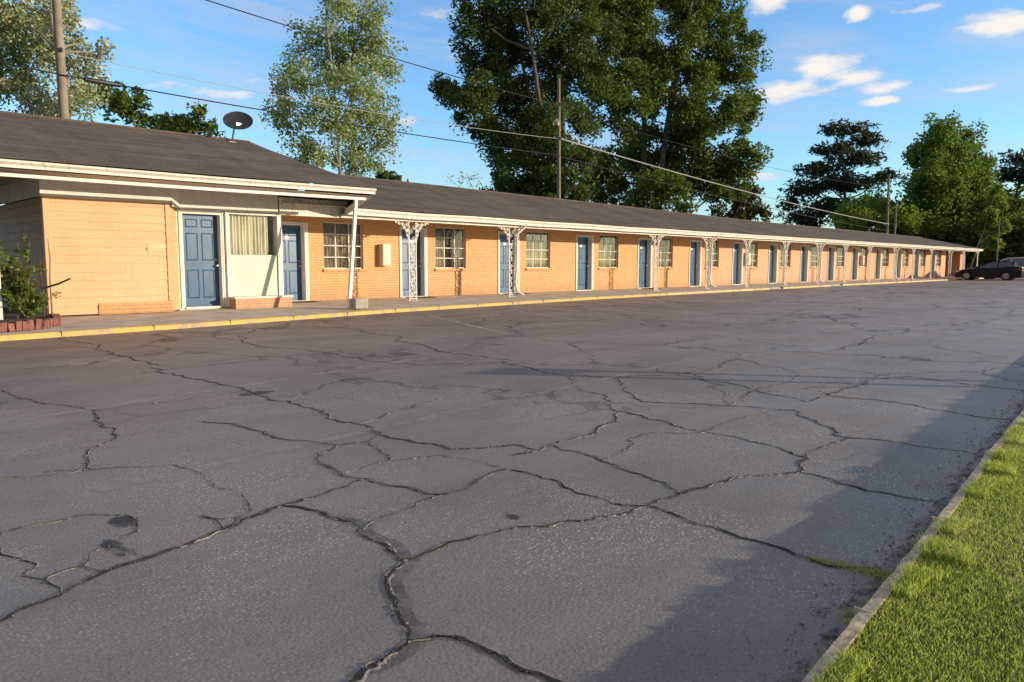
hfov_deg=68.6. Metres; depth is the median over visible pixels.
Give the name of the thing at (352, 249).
porch post
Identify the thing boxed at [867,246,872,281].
porch post
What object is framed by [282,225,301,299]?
door
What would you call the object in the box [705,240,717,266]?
window
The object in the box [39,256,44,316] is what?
bare stick
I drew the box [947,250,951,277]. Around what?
porch post
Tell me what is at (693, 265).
door
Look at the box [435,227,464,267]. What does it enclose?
window
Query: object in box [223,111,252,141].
satellite dish
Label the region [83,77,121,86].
splice case
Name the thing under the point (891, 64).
sky
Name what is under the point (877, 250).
door
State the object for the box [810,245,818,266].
window
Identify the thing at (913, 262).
porch post
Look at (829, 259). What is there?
door
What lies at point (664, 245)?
window
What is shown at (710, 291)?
yellow kerb
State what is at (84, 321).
walkway
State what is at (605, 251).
window
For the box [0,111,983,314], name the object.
motel building
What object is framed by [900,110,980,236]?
broadleaf tree
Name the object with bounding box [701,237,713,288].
porch post
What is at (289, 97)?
overhead cable
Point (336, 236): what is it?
window
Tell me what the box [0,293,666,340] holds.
yellow kerb
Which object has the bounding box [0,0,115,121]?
poplar tree
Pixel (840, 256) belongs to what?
window
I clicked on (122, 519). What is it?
asphalt stains
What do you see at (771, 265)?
door
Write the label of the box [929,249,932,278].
porch post
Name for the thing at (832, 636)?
kerb dirt
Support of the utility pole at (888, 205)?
on the ground
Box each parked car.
[954,261,1023,280]
[984,257,1023,278]
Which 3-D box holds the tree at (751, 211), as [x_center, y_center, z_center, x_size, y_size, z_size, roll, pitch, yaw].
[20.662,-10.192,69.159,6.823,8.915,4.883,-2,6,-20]
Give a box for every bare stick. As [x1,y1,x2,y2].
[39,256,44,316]
[47,239,52,316]
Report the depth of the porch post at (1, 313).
13.14 m
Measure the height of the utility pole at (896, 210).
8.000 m
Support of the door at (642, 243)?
in the motel building
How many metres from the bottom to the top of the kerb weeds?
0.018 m
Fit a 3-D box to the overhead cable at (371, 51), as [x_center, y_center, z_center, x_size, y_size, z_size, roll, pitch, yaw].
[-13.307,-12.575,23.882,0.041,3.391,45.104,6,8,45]
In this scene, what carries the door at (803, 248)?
in the motel building
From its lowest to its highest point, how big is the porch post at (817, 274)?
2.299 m
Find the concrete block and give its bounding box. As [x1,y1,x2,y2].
[350,298,367,308]
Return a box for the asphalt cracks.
[0,311,1018,681]
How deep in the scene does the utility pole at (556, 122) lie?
40.16 m
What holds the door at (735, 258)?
in the motel building
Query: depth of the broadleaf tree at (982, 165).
94.18 m
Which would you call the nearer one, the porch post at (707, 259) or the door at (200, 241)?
the door at (200, 241)
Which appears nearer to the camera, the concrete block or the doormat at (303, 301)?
the concrete block
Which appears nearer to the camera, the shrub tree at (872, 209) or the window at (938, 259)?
the window at (938, 259)
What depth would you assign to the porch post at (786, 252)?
38.58 m
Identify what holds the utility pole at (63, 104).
on the ground
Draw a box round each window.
[224,211,292,306]
[323,222,361,268]
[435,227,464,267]
[526,231,548,267]
[599,235,616,267]
[656,238,671,266]
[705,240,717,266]
[746,242,756,266]
[780,243,789,266]
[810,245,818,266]
[836,246,843,266]
[860,247,866,266]
[882,248,888,266]
[903,249,907,265]
[920,250,924,265]
[936,250,940,265]
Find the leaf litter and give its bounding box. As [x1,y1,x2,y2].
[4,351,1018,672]
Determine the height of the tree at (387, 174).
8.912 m
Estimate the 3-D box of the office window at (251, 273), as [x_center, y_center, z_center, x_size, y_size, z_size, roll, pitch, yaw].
[-6.099,-1.955,18.043,0.524,2.238,1.510,6,8,44]
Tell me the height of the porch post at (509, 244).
2.299 m
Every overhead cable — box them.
[0,62,559,155]
[65,53,557,138]
[206,0,560,105]
[560,108,886,187]
[561,138,886,223]
[561,156,885,230]
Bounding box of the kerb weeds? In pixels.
[708,507,943,679]
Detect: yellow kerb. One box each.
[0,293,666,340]
[668,278,983,294]
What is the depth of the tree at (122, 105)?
51.38 m
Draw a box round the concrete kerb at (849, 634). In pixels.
[802,406,1023,681]
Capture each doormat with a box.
[292,301,319,302]
[405,296,431,297]
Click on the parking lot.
(298, 594)
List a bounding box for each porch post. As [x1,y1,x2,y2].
[0,278,2,319]
[347,200,357,308]
[395,221,428,300]
[499,227,519,296]
[649,235,663,290]
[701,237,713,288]
[743,240,753,286]
[782,242,790,284]
[815,243,822,283]
[842,245,848,282]
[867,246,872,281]
[892,247,896,280]
[911,248,915,279]
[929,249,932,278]
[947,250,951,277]
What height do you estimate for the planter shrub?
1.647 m
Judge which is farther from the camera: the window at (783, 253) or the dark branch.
the window at (783, 253)
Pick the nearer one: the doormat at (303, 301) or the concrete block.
the concrete block
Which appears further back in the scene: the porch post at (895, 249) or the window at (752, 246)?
the porch post at (895, 249)
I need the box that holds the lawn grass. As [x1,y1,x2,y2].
[807,412,1023,681]
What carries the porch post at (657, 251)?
on the walkway
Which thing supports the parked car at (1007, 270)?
on the parking lot
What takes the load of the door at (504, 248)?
in the motel building
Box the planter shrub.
[0,235,61,317]
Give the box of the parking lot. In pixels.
[0,278,1023,681]
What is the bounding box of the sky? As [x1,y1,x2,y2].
[0,0,1023,231]
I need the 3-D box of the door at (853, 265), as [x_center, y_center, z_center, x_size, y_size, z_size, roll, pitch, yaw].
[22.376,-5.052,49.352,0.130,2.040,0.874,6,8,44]
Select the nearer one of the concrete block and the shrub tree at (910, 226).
the concrete block
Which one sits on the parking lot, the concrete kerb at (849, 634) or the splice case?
the concrete kerb at (849, 634)
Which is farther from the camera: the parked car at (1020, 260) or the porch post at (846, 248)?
the parked car at (1020, 260)
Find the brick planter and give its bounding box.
[0,307,60,331]
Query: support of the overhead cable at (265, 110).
attached to the utility pole at (556, 122)
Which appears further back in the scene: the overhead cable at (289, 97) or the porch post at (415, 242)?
the overhead cable at (289, 97)
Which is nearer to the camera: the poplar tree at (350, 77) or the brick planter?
the brick planter
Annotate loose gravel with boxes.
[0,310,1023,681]
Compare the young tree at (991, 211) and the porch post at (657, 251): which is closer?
the porch post at (657, 251)
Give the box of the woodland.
[859,184,1023,268]
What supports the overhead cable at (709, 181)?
attached to the utility pole at (556, 122)
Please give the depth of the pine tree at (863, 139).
103.26 m
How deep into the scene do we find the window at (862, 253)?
50.62 m
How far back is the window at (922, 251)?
59.71 m
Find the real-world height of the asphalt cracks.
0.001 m
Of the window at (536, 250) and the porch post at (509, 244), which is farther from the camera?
the window at (536, 250)
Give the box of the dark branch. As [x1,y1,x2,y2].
[42,278,70,288]
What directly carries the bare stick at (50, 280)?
on the brick planter
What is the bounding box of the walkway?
[0,276,960,334]
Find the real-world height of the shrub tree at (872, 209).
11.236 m
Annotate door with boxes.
[182,214,219,306]
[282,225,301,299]
[402,230,420,295]
[500,234,513,292]
[577,237,587,289]
[638,240,647,287]
[690,242,696,285]
[733,244,738,283]
[769,245,773,282]
[800,247,804,281]
[827,248,831,280]
[852,249,854,279]
[875,250,877,278]
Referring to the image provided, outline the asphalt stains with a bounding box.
[100,391,520,555]
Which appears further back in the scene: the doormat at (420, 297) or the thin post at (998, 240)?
the thin post at (998, 240)
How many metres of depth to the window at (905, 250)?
56.73 m
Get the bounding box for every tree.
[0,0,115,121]
[90,73,161,129]
[155,100,226,137]
[258,0,412,176]
[374,169,401,180]
[428,0,628,201]
[442,171,481,187]
[566,0,774,213]
[705,183,773,221]
[773,117,905,230]
[826,183,894,230]
[873,202,944,239]
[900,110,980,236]
[944,120,1007,241]
[970,181,1013,267]
[992,147,1023,208]
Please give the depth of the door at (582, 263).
29.50 m
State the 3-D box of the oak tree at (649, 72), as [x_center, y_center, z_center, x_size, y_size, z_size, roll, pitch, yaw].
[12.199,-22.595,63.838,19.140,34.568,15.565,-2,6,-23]
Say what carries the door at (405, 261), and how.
in the motel building
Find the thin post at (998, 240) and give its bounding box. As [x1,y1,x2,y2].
[996,218,999,260]
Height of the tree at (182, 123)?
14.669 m
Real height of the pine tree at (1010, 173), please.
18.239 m
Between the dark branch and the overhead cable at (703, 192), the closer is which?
the dark branch
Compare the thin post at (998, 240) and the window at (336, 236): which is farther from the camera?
the thin post at (998, 240)
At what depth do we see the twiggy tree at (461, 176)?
60.28 m
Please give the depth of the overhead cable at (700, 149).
49.58 m
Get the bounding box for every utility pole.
[52,0,69,118]
[553,75,560,198]
[886,175,890,233]
[894,201,897,234]
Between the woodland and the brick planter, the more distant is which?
the woodland
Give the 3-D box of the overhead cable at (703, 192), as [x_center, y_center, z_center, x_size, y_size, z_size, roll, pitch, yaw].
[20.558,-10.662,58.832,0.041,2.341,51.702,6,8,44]
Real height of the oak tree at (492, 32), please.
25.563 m
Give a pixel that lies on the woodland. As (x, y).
(1013, 238)
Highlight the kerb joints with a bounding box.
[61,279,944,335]
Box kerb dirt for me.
[797,406,1022,662]
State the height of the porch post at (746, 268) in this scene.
2.299 m
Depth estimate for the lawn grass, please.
2.41 m
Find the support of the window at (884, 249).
in the motel building
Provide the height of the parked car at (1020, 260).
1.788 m

